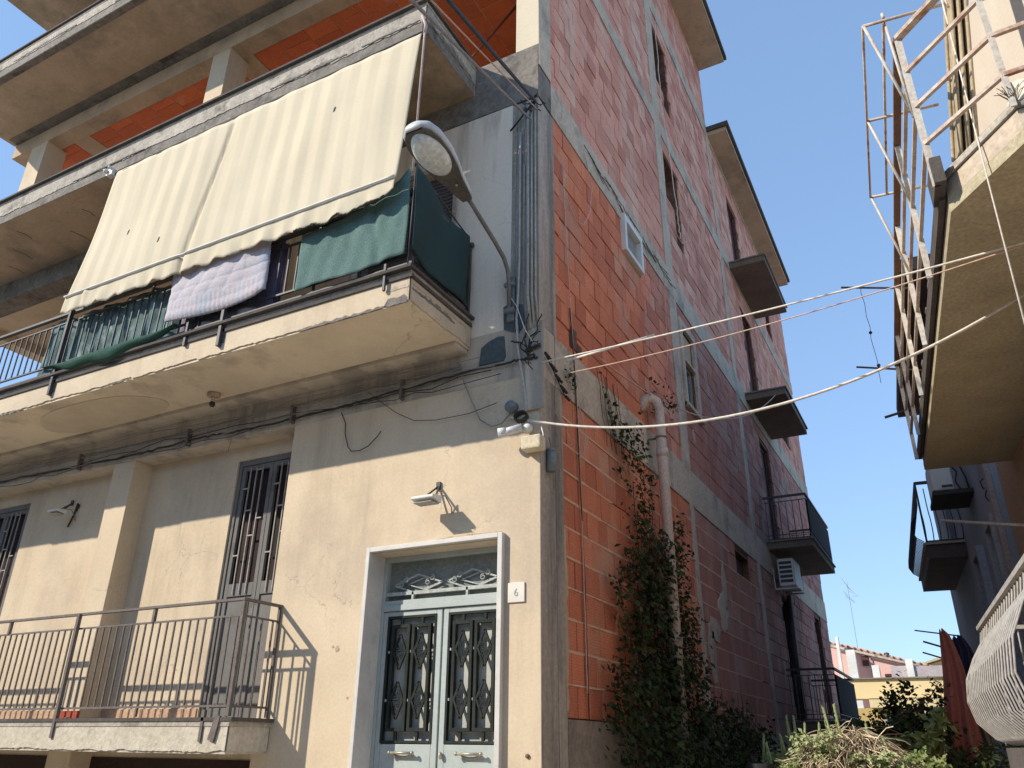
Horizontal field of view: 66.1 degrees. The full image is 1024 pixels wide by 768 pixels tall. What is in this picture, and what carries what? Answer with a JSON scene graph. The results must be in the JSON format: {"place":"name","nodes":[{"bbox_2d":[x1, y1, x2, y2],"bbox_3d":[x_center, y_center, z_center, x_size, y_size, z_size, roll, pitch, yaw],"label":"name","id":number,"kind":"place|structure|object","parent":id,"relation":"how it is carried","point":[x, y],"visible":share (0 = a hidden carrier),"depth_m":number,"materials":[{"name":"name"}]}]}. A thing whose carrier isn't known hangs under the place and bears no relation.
{"place":"outdoors","nodes":[
{"label":"outdoors","id":0,"kind":"place"},
{"bbox_2d":[273,243,289,301],"bbox_3d":[-2.271,-1.104,7.742,0.126,0.660,0.048,-12,-28,26],"label":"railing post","id":1,"kind":"object","parent":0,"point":[282,269],"visible":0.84,"depth_m":7.73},
{"bbox_2d":[0,0,968,662],"label":"sky","id":2,"kind":"structure","parent":0,"point":[789,87],"materials":[{"name":"blue"}]},
{"bbox_2d":[922,658,941,665],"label":"cream house","id":3,"kind":"structure","parent":0,"point":[936,661],"depth_m":42.63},
{"bbox_2d":[913,706,958,767],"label":"shrub","id":4,"kind":"object","parent":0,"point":[933,742],"visible":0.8,"depth_m":6.74,"materials":[{"name":"green plant"}]},
{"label":"ground","id":5,"kind":"structure","parent":0,"visible":0},
{"bbox_2d":[0,0,860,767],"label":"apartment building","id":6,"kind":"structure","parent":5,"relation":"on","point":[308,592],"depth_m":8.58,"materials":[{"name":"beige paint"}]},
{"bbox_2d":[0,504,30,615],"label":"balcony door","id":7,"kind":"structure","parent":6,"relation":"in","point":[13,519],"depth_m":10.37,"materials":[{"name":"grey paint"}]},
{"bbox_2d":[47,500,75,519],"bbox_3d":[-5.576,1.551,9.785,0.240,0.272,0.250,-12,-28,26],"label":"floodlight","id":8,"kind":"object","parent":6,"relation":"attached to","point":[57,512],"visible":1,"depth_m":9.71,"materials":[{"name":"white plastic"}]},
{"bbox_2d":[67,503,79,527],"bbox_3d":[-5.453,1.633,9.797,0.122,0.305,0.040,-12,-28,26],"label":"dangling cable","id":9,"kind":"object","parent":6,"relation":"attached to","point":[75,511],"visible":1,"depth_m":9.80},
{"bbox_2d":[37,285,178,375],"bbox_3d":[-4.498,-0.573,8.701,2.481,0.869,0.203,-12,-28,26],"label":"shade net","id":10,"kind":"object","parent":6,"relation":"hanging from","point":[108,352],"visible":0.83,"depth_m":8.68,"materials":[{"name":"fabric"}]},
{"bbox_2d":[207,391,220,406],"bbox_3d":[-3.199,0.175,8.415,0.139,0.157,0.139,-12,-28,26],"label":"ceiling bulb","id":11,"kind":"object","parent":6,"relation":"attached to","point":[213,395],"visible":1,"depth_m":8.40,"materials":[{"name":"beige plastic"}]},
{"bbox_2d":[164,240,285,332],"bbox_3d":[-2.958,-0.996,8.007,1.445,0.832,0.211,-12,-28,26],"label":"quilt","id":12,"kind":"object","parent":6,"relation":"hanging from","point":[216,285],"visible":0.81,"depth_m":7.87,"materials":[{"name":"fabric"}]},
{"bbox_2d":[200,300,256,325],"bbox_3d":[-2.927,-0.637,7.960,1.207,0.270,0.159,-12,-28,26],"label":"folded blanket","id":13,"kind":"object","parent":6,"relation":"on","point":[239,311],"visible":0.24,"depth_m":7.79,"materials":[{"name":"fabric"}]},
{"bbox_2d":[0,368,459,479],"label":"facade cable","id":14,"kind":"object","parent":6,"relation":"attached to","point":[248,425],"visible":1,"depth_m":8.38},
{"bbox_2d":[0,366,461,474],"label":"facade cable","id":15,"kind":"object","parent":6,"relation":"attached to","point":[245,417],"visible":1,"depth_m":8.58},
{"bbox_2d":[1,357,478,467],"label":"facade cable","id":16,"kind":"object","parent":6,"relation":"attached to","point":[253,413],"visible":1,"depth_m":8.43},
{"bbox_2d":[60,15,427,312],"bbox_3d":[-3.023,-2.240,8.541,4.866,2.338,0.224,-12,-28,26],"label":"awning","id":17,"kind":"object","parent":6,"relation":"attached to","point":[324,150],"visible":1,"depth_m":8.29,"materials":[{"name":"fabric"}]},
{"bbox_2d":[0,370,490,483],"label":"facade cable","id":18,"kind":"object","parent":6,"relation":"attached to","point":[275,418],"visible":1,"depth_m":8.36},
{"bbox_2d":[199,452,291,717],"bbox_3d":[-2.581,1.988,8.036,1.015,2.640,0.077,-12,-28,26],"label":"balcony door","id":19,"kind":"structure","parent":6,"relation":"in","point":[251,555],"depth_m":8.13,"materials":[{"name":"grey paint"}]},
{"bbox_2d":[0,365,494,475],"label":"facade cable","id":20,"kind":"object","parent":6,"relation":"attached to","point":[249,417],"visible":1,"depth_m":8.48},
{"bbox_2d":[0,373,500,486],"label":"facade cable","id":21,"kind":"object","parent":6,"relation":"attached to","point":[274,423],"visible":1,"depth_m":8.19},
{"bbox_2d":[0,356,537,482],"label":"facade cable","id":22,"kind":"object","parent":6,"relation":"attached to","point":[397,390],"visible":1,"depth_m":8.21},
{"bbox_2d":[341,412,380,451],"bbox_3d":[-1.484,0.445,7.702,0.528,0.457,0.020,-12,-28,26],"label":"dangling cable","id":23,"kind":"object","parent":6,"relation":"attached to","point":[346,438],"visible":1,"depth_m":7.68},
{"bbox_2d":[294,163,469,303],"bbox_3d":[-1.226,-1.225,7.622,1.332,1.162,0.944,-12,-28,26],"label":"shade net","id":24,"kind":"object","parent":6,"relation":"on","point":[374,234],"visible":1,"depth_m":7.23,"materials":[{"name":"fabric"}]},
{"bbox_2d":[357,171,456,297],"bbox_3d":[-1.148,-1.360,8.452,1.345,2.020,0.160,-12,-28,26],"label":"balcony railing","id":25,"kind":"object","parent":6,"relation":"in","point":[450,200],"depth_m":8.54,"materials":[{"name":"metal"}]},
{"bbox_2d":[348,531,504,767],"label":"door frame","id":26,"kind":"structure","parent":6,"relation":"in","point":[429,678],"depth_m":6.61,"materials":[{"name":"white stone"}]},
{"bbox_2d":[411,482,451,512],"bbox_3d":[-0.692,0.965,6.862,0.266,0.302,0.277,-12,-28,26],"label":"floodlight","id":27,"kind":"object","parent":6,"relation":"attached to","point":[429,499],"visible":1,"depth_m":6.77,"materials":[{"name":"white plastic"}]},
{"bbox_2d":[369,392,495,420],"bbox_3d":[-0.792,0.141,7.432,1.493,0.476,0.007,-12,-28,26],"label":"dangling cable","id":28,"kind":"object","parent":6,"relation":"attached to","point":[437,419],"visible":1,"depth_m":7.31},
{"bbox_2d":[403,120,515,322],"bbox_3d":[-0.398,-1.374,6.868,0.336,1.059,1.719,-12,-28,26],"label":"street lamp","id":29,"kind":"object","parent":6,"relation":"attached to","point":[430,148],"visible":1,"depth_m":6.58,"materials":[{"name":"metal"}]},
{"bbox_2d":[511,298,531,340],"bbox_3d":[0.083,-0.600,7.225,0.238,0.525,0.010,-12,-28,26],"label":"tie wire","id":30,"kind":"object","parent":29,"relation":"attached to","point":[521,319],"visible":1,"depth_m":7.21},
{"bbox_2d":[409,0,530,119],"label":"overhead cable","id":31,"kind":"object","parent":6,"relation":"attached to","point":[443,32],"visible":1,"depth_m":5.85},
{"bbox_2d":[430,0,537,109],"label":"overhead cable","id":32,"kind":"object","parent":6,"relation":"attached to","point":[456,26],"visible":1,"depth_m":5.77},
{"bbox_2d":[459,363,510,426],"bbox_3d":[-0.245,0.076,7.141,0.583,0.708,0.014,-12,-28,26],"label":"drop cable","id":33,"kind":"object","parent":6,"relation":"attached to","point":[475,408],"visible":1,"depth_m":7.09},
{"bbox_2d":[445,0,536,102],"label":"overhead cable","id":34,"kind":"object","parent":6,"relation":"attached to","point":[458,12],"visible":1,"depth_m":5.74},
{"bbox_2d":[504,400,518,413],"bbox_3d":[-0.006,0.202,6.936,0.109,0.109,0.067,-12,-28,26],"label":"junction box","id":35,"kind":"object","parent":6,"relation":"attached to","point":[511,406],"visible":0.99,"depth_m":6.91,"materials":[{"name":"grey plastic"}]},
{"bbox_2d":[508,582,524,602],"bbox_3d":[0.034,1.659,6.267,0.150,0.155,0.016,-12,-28,26],"label":"house number plate","id":36,"kind":"object","parent":6,"relation":"attached to","point":[516,591],"visible":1,"depth_m":6.26,"materials":[{"name":"ceramic"}]},
{"bbox_2d":[510,132,527,418],"bbox_3d":[0.075,-1.155,7.523,0.178,3.223,0.030,-12,-28,26],"label":"riser conduit","id":37,"kind":"object","parent":6,"relation":"attached to","point":[518,280],"visible":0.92,"depth_m":7.45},
{"bbox_2d":[497,410,543,437],"bbox_3d":[0.072,0.370,6.753,0.396,0.306,0.123,2,-25,-3],"label":"security camera","id":38,"kind":"object","parent":6,"relation":"attached to","point":[514,429],"visible":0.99,"depth_m":6.71,"materials":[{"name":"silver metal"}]},
{"bbox_2d":[511,313,541,369],"bbox_3d":[0.136,-0.372,7.100,0.321,0.595,0.067,-12,-28,26],"label":"cable tangle","id":39,"kind":"object","parent":6,"relation":"attached to","point":[530,348],"visible":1,"depth_m":7.09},
{"bbox_2d":[510,93,545,131],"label":"cable clamps","id":40,"kind":"object","parent":6,"relation":"attached to","point":[525,110],"visible":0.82,"depth_m":8.24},
{"bbox_2d":[526,104,531,328],"bbox_3d":[0.171,-1.728,7.736,0.061,2.701,0.031,-12,-28,26],"label":"riser pipe","id":41,"kind":"object","parent":6,"relation":"attached to","point":[528,232],"visible":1,"depth_m":7.63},
{"bbox_2d":[531,105,535,327],"bbox_3d":[0.207,-1.736,7.719,0.053,2.701,0.023,-12,-28,26],"label":"riser pipe","id":42,"kind":"object","parent":6,"relation":"attached to","point":[533,312],"visible":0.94,"depth_m":7.64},
{"bbox_2d":[521,434,545,452],"bbox_3d":[0.181,0.503,6.654,0.180,0.120,0.119,-12,-28,26],"label":"outlet box","id":43,"kind":"object","parent":6,"relation":"attached to","point":[532,443],"visible":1,"depth_m":6.61,"materials":[{"name":"beige paint"}]},
{"bbox_2d":[534,103,538,326],"bbox_3d":[0.242,-1.743,7.702,0.047,2.701,0.017,-12,-28,26],"label":"riser pipe","id":44,"kind":"object","parent":6,"relation":"attached to","point":[535,207],"visible":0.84,"depth_m":7.75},
{"bbox_2d":[546,437,555,472],"bbox_3d":[0.336,0.601,6.755,0.083,0.311,0.083,-12,-28,26],"label":"cylindrical sensor","id":45,"kind":"object","parent":6,"relation":"attached to","point":[551,459],"visible":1,"depth_m":6.71,"materials":[{"name":"grey plastic"}]},
{"bbox_2d":[544,351,570,400],"bbox_3d":[0.417,-0.065,7.224,0.045,0.308,0.506,-12,-28,26],"label":"insulator string","id":46,"kind":"object","parent":6,"relation":"attached to","point":[558,378],"visible":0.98,"depth_m":7.21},
{"bbox_2d":[555,404,585,454],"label":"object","id":47,"kind":"object","parent":6,"relation":"attached to","point":[568,434],"depth_m":7.40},
{"bbox_2d":[562,159,587,692],"bbox_3d":[0.588,0.066,7.562,0.016,5.401,0.302,-12,-28,26],"label":"cable","id":48,"kind":"object","parent":6,"relation":"attached to","point":[579,443],"depth_m":7.34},
{"bbox_2d":[569,308,589,719],"bbox_3d":[0.608,1.000,7.197,0.015,3.800,0.212,-12,-28,26],"label":"cable","id":49,"kind":"object","parent":6,"relation":"attached to","point":[581,512],"depth_m":7.24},
{"bbox_2d":[567,153,591,225],"bbox_3d":[0.767,-2.273,8.928,0.032,1.208,0.709,-12,-28,26],"label":"wall loop","id":50,"kind":"object","parent":6,"relation":"attached to","point":[590,198],"depth_m":9.04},
{"bbox_2d":[584,145,675,288],"bbox_3d":[1.704,-2.101,10.785,0.018,0.195,3.583,-12,-28,26],"label":"cable","id":51,"kind":"object","parent":6,"relation":"attached to","point":[599,173],"visible":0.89,"depth_m":10.44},
{"bbox_2d":[619,212,644,275],"bbox_3d":[1.506,-1.834,10.507,0.280,0.570,0.690,-12,-28,26],"label":"vent window","id":52,"kind":"structure","parent":6,"relation":"in","point":[632,246],"depth_m":10.48,"materials":[{"name":"white plastic"}]},
{"bbox_2d":[639,393,689,767],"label":"drain pipe","id":53,"kind":"object","parent":6,"relation":"attached to","point":[660,438],"visible":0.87,"depth_m":8.99,"materials":[{"name":"grey plastic"}]},
{"bbox_2d":[664,277,667,365],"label":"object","id":54,"kind":"structure","parent":6,"relation":"attached to","point":[666,322],"depth_m":11.36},
{"bbox_2d":[655,21,680,238],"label":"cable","id":55,"kind":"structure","parent":6,"relation":"attached to","point":[665,129],"depth_m":13.87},
{"bbox_2d":[564,365,795,767],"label":"climbing vine","id":56,"kind":"object","parent":6,"relation":"attached to","point":[653,676],"visible":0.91,"depth_m":8.05,"materials":[{"name":"green plant"}]},
{"bbox_2d":[673,184,687,243],"bbox_3d":[2.897,-3.057,13.638,0.035,1.609,1.058,-12,-28,26],"label":"wall loop","id":57,"kind":"object","parent":6,"relation":"attached to","point":[687,217],"depth_m":13.89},
{"bbox_2d":[599,357,775,419],"bbox_3d":[3.124,-0.035,12.121,0.017,2.736,8.235,-14,-28,29],"label":"cable","id":58,"kind":"object","parent":6,"relation":"attached to","point":[603,361],"depth_m":10.01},
{"bbox_2d":[677,316,705,424],"bbox_3d":[2.657,-0.179,12.179,0.310,1.500,0.900,-12,-28,26],"label":"side window","id":59,"kind":"structure","parent":6,"relation":"in","point":[687,368],"depth_m":12.19,"materials":[{"name":"grey glass"}]},
{"bbox_2d":[727,210,736,259],"bbox_3d":[5.228,-3.302,18.989,0.160,2.110,0.930,-12,-28,26],"label":"rear door","id":60,"kind":"structure","parent":6,"relation":"in","point":[730,220],"depth_m":19.43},
{"bbox_2d":[742,319,754,390],"bbox_3d":[5.244,-0.448,17.776,0.160,2.310,0.930,-12,-28,26],"label":"rear door","id":61,"kind":"structure","parent":6,"relation":"in","point":[746,343],"depth_m":18.15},
{"bbox_2d":[760,448,774,538],"bbox_3d":[5.284,2.380,16.623,0.160,2.210,0.930,-12,-28,26],"label":"rear door","id":62,"kind":"structure","parent":6,"relation":"in","point":[764,472],"depth_m":16.93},
{"bbox_2d":[542,242,1023,362],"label":"span cable","id":63,"kind":"object","parent":6,"relation":"attached to","point":[950,262],"visible":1,"depth_m":5.46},
{"bbox_2d":[566,334,654,361],"bbox_3d":[0.831,-0.304,6.724,0.812,0.083,0.023,-12,-28,26],"label":"splice bar","id":64,"kind":"object","parent":63,"relation":"attached to","point":[587,354],"visible":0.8,"depth_m":6.75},
{"bbox_2d":[773,558,803,595],"bbox_3d":[5.362,3.754,15.318,0.435,0.575,0.762,-12,-28,26],"label":"air conditioner","id":65,"kind":"object","parent":6,"relation":"attached to","point":[789,573],"visible":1,"depth_m":15.04,"materials":[{"name":"white plastic"}]},
{"bbox_2d":[782,602,800,734],"bbox_3d":[5.348,5.524,15.416,0.130,2.530,0.860,-12,-28,26],"label":"rear door","id":66,"kind":"structure","parent":6,"relation":"in","point":[783,608],"depth_m":15.77,"materials":[{"name":"glass"}]},
{"bbox_2d":[785,590,805,718],"bbox_3d":[5.549,5.268,15.417,0.140,2.602,0.100,-12,-28,26],"label":"downpipe","id":67,"kind":"object","parent":6,"relation":"attached to","point":[795,650],"visible":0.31,"depth_m":15.38,"materials":[{"name":"metal"}]},
{"bbox_2d":[814,621,828,708],"bbox_3d":[7.278,6.744,18.807,0.160,2.180,0.810,-12,-28,26],"label":"rear door","id":68,"kind":"structure","parent":6,"relation":"in","point":[816,631],"depth_m":19.19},
{"bbox_2d":[829,637,942,719],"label":"pink building","id":69,"kind":"structure","parent":5,"relation":"on","point":[852,661],"depth_m":33.39,"materials":[{"name":"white paint"}]},
{"bbox_2d":[842,579,857,646],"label":"tv antenna","id":70,"kind":"object","parent":69,"relation":"on","point":[851,609],"visible":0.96,"depth_m":41.29,"materials":[{"name":"grey metal"}]},
{"bbox_2d":[861,656,868,665],"bbox_3d":[15.169,11.886,33.798,0.250,0.400,0.090,-12,-28,26],"label":"window","id":71,"kind":"structure","parent":69,"relation":"in","point":[865,661],"depth_m":33.76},
{"bbox_2d":[843,676,947,759],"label":"yellow building","id":72,"kind":"structure","parent":5,"relation":"on","point":[867,688],"depth_m":26.20,"materials":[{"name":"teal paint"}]},
{"bbox_2d":[893,0,1023,767],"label":"building","id":73,"kind":"structure","parent":5,"relation":"on","point":[970,386],"depth_m":5.72,"materials":[{"name":"paint"}]},
{"bbox_2d":[526,293,1023,428],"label":"span cable","id":74,"kind":"object","parent":73,"relation":"attached to","point":[827,389],"visible":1,"depth_m":5.75,"materials":[{"name":"rubber"}]},
{"bbox_2d":[564,245,1022,373],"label":"span cable","id":75,"kind":"object","parent":73,"relation":"attached to","point":[807,312],"visible":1,"depth_m":5.41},
{"bbox_2d":[841,286,907,288],"bbox_3d":[4.106,-1.089,8.916,0.687,0.222,0.023,-12,-28,26],"label":"clothes rod","id":76,"kind":"object","parent":73,"relation":"attached to","point":[870,287],"visible":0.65,"depth_m":8.93,"materials":[{"name":"grey metal"}]},
{"bbox_2d":[861,293,880,381],"bbox_3d":[4.189,-0.551,9.180,0.042,0.821,0.902,-13,-28,27],"label":"knotted string","id":77,"kind":"object","parent":76,"relation":"hanging from","point":[870,333],"visible":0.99,"depth_m":9.24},
{"bbox_2d":[856,366,921,370],"bbox_3d":[4.561,-0.183,9.476,0.746,0.232,0.023,-12,-28,26],"label":"clothes rod","id":78,"kind":"object","parent":73,"relation":"attached to","point":[880,367],"visible":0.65,"depth_m":9.55,"materials":[{"name":"grey metal"}]},
{"bbox_2d":[861,2,944,271],"bbox_3d":[2.969,-1.699,5.865,0.499,0.842,2.121,-10,-27,22],"label":"drying rack","id":79,"kind":"object","parent":73,"relation":"attached to","point":[882,58],"visible":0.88,"depth_m":5.73,"materials":[{"name":"beige metal"}]},
{"bbox_2d":[914,630,962,636],"bbox_3d":[4.921,2.878,9.089,0.483,0.105,0.015,-12,-28,26],"label":"clothes rod","id":80,"kind":"object","parent":73,"relation":"attached to","point":[935,632],"visible":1,"depth_m":9.11,"materials":[{"name":"grey metal"}]},
{"bbox_2d":[939,628,983,767],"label":"red cloth","id":81,"kind":"object","parent":80,"relation":"hanging from","point":[956,706],"visible":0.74,"depth_m":8.73,"materials":[{"name":"fabric"}]},
{"bbox_2d":[953,635,973,675],"bbox_3d":[5.104,3.072,8.825,0.123,0.503,0.280,18,-30,-33],"label":"blue cloth","id":82,"kind":"object","parent":80,"relation":"hanging from","point":[965,651],"visible":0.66,"depth_m":8.85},
{"bbox_2d":[952,638,996,751],"bbox_3d":[5.137,3.444,8.781,0.127,1.191,0.263,17,-29,-32],"label":"beige cloth","id":83,"kind":"object","parent":80,"relation":"hanging from","point":[989,739],"visible":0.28,"depth_m":8.55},
{"bbox_2d":[943,0,978,162],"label":"folded awning","id":84,"kind":"object","parent":73,"relation":"on","point":[962,136],"visible":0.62,"depth_m":5.20,"materials":[{"name":"beige fabric"}]},
{"bbox_2d":[941,0,1023,322],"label":"rope","id":85,"kind":"object","parent":73,"relation":"hanging from","point":[996,213],"visible":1,"depth_m":4.31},
{"bbox_2d":[941,519,1023,526],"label":"clothes rod","id":86,"kind":"object","parent":73,"relation":"attached to","point":[984,522],"visible":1,"depth_m":8.16,"materials":[{"name":"white paint"}]},
{"bbox_2d":[994,82,1023,100],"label":"weed","id":87,"kind":"object","parent":73,"relation":"on","point":[1012,93],"visible":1,"depth_m":4.18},
{"bbox_2d":[1007,78,1023,106],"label":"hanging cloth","id":88,"kind":"object","parent":73,"relation":"on","point":[1014,84],"visible":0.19,"depth_m":4.77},
{"bbox_2d":[896,254,1023,767],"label":"blue grey building","id":89,"kind":"structure","parent":5,"relation":"on","point":[970,567],"depth_m":12.53,"materials":[{"name":"clear paint"}]},
{"bbox_2d":[884,408,910,418],"bbox_3d":[6.426,0.481,13.070,0.457,0.122,0.043,-12,-28,26],"label":"clothes rod","id":90,"kind":"object","parent":89,"relation":"attached to","point":[897,413],"visible":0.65,"depth_m":13.07,"materials":[{"name":"grey metal"}]},
{"bbox_2d":[925,466,973,510],"bbox_3d":[6.483,1.483,11.716,0.520,0.611,0.900,-10,-27,22],"label":"air conditioner","id":91,"kind":"object","parent":89,"relation":"attached to","point":[944,494],"visible":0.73,"depth_m":11.47,"materials":[{"name":"white plastic"}]},
{"bbox_2d":[979,478,988,500],"bbox_3d":[5.964,1.336,9.928,0.083,0.341,0.017,-10,-27,22],"label":"cable coil","id":92,"kind":"object","parent":89,"relation":"attached to","point":[983,488],"visible":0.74,"depth_m":9.94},
{"bbox_2d":[971,545,1018,703],"bbox_3d":[6.797,3.384,11.103,0.099,2.050,0.840,-10,-27,22],"label":"window","id":93,"kind":"structure","parent":89,"relation":"in","point":[981,571],"depth_m":11.09,"materials":[{"name":"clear glass"}]},
{"bbox_2d":[982,513,1023,693],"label":"window","id":94,"kind":"structure","parent":89,"relation":"in","point":[990,532],"depth_m":9.56,"materials":[{"name":"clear glass"}]},
{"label":"lane","id":95,"kind":"structure","parent":0,"visible":0},
{"bbox_2d":[806,708,949,752],"bbox_3d":[3.856,3.736,8.364,1.439,0.546,0.720,-12,-28,26],"label":"shrub","id":96,"kind":"object","parent":95,"relation":"on","point":[899,728],"visible":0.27,"depth_m":8.26,"materials":[{"name":"green plant"}]},
{"bbox_2d":[886,679,947,733],"bbox_3d":[4.144,3.298,8.068,0.675,0.529,0.067,-12,-28,26],"label":"sprig","id":97,"kind":"object","parent":96,"relation":"attached to","point":[921,702],"visible":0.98,"depth_m":8.07,"materials":[{"name":"green plant"}]},
{"bbox_2d":[865,731,919,752],"bbox_3d":[3.642,3.468,7.576,0.557,0.238,0.458,5,-25,-10],"label":"shrub","id":98,"kind":"object","parent":95,"relation":"on","point":[908,738],"visible":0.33,"depth_m":7.52,"materials":[{"name":"green plant"}]},
{"bbox_2d":[859,669,978,767],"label":"shrub","id":99,"kind":"object","parent":95,"relation":"on","point":[893,700],"visible":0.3,"depth_m":8.51,"materials":[{"name":"green plant"}]},
{"bbox_2d":[942,732,1023,767],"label":"shrub","id":100,"kind":"object","parent":95,"relation":"on","point":[987,761],"visible":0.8,"depth_m":6.74,"materials":[{"name":"green plant"}]},
{"bbox_3d":[2.857,3.721,5.848,2.150,1.347,1.300,-12,-28,26],"label":"planter wall","id":101,"kind":"object","parent":95,"relation":"on","visible":0},
{"bbox_2d":[747,763,772,767],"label":"flower pot","id":102,"kind":"object","parent":101,"relation":"on","point":[758,765],"visible":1,"depth_m":6.09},
{"bbox_2d":[761,733,765,762],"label":"succulent","id":103,"kind":"object","parent":101,"relation":"on","point":[763,749],"visible":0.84,"depth_m":6.39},
{"bbox_2d":[765,741,771,763],"bbox_3d":[2.040,2.966,6.241,0.046,0.258,0.047,10,-26,-20],"label":"succulent","id":104,"kind":"object","parent":101,"relation":"on","point":[768,753],"visible":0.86,"depth_m":6.25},
{"bbox_2d":[760,746,808,767],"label":"shrub","id":105,"kind":"object","parent":101,"relation":"on","point":[775,758],"visible":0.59,"depth_m":6.22,"materials":[{"name":"green plant"}]},
{"bbox_2d":[774,718,926,767],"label":"dry heap","id":106,"kind":"object","parent":101,"relation":"on","point":[859,741],"visible":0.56,"depth_m":5.95,"materials":[{"name":"plant"}]},
{"bbox_2d":[779,733,785,762],"bbox_3d":[2.165,2.913,6.289,0.046,0.239,0.046,4,-25,-7],"label":"succulent","id":107,"kind":"object","parent":106,"relation":"on","point":[782,745],"visible":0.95,"depth_m":6.29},
{"bbox_2d":[785,715,792,752],"bbox_3d":[2.246,2.874,6.372,0.046,0.379,0.044,5,-25,-10],"label":"succulent","id":108,"kind":"object","parent":106,"relation":"on","point":[788,732],"visible":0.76,"depth_m":6.39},
{"bbox_2d":[792,715,796,746],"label":"succulent","id":109,"kind":"object","parent":106,"relation":"on","point":[794,723],"visible":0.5,"depth_m":6.36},
{"bbox_2d":[786,724,846,767],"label":"shrub","id":110,"kind":"object","parent":106,"relation":"on","point":[819,746],"visible":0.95,"depth_m":6.00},
{"bbox_2d":[821,705,830,740],"bbox_3d":[2.481,2.745,6.159,0.050,0.440,0.045,6,-25,-12],"label":"succulent","id":111,"kind":"object","parent":106,"relation":"on","point":[825,719],"visible":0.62,"depth_m":6.20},
{"bbox_2d":[832,703,841,739],"bbox_3d":[2.539,2.717,6.114,0.048,0.455,0.052,-12,-28,26],"label":"succulent","id":112,"kind":"object","parent":106,"relation":"on","point":[838,729],"visible":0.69,"depth_m":6.14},
{"bbox_2d":[846,750,908,767],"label":"shrub","id":113,"kind":"object","parent":101,"relation":"on","point":[880,760],"visible":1,"depth_m":5.69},
{"bbox_2d":[898,745,952,767],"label":"shrub","id":114,"kind":"object","parent":101,"relation":"on","point":[932,761],"visible":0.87,"depth_m":5.67,"materials":[{"name":"green plant"}]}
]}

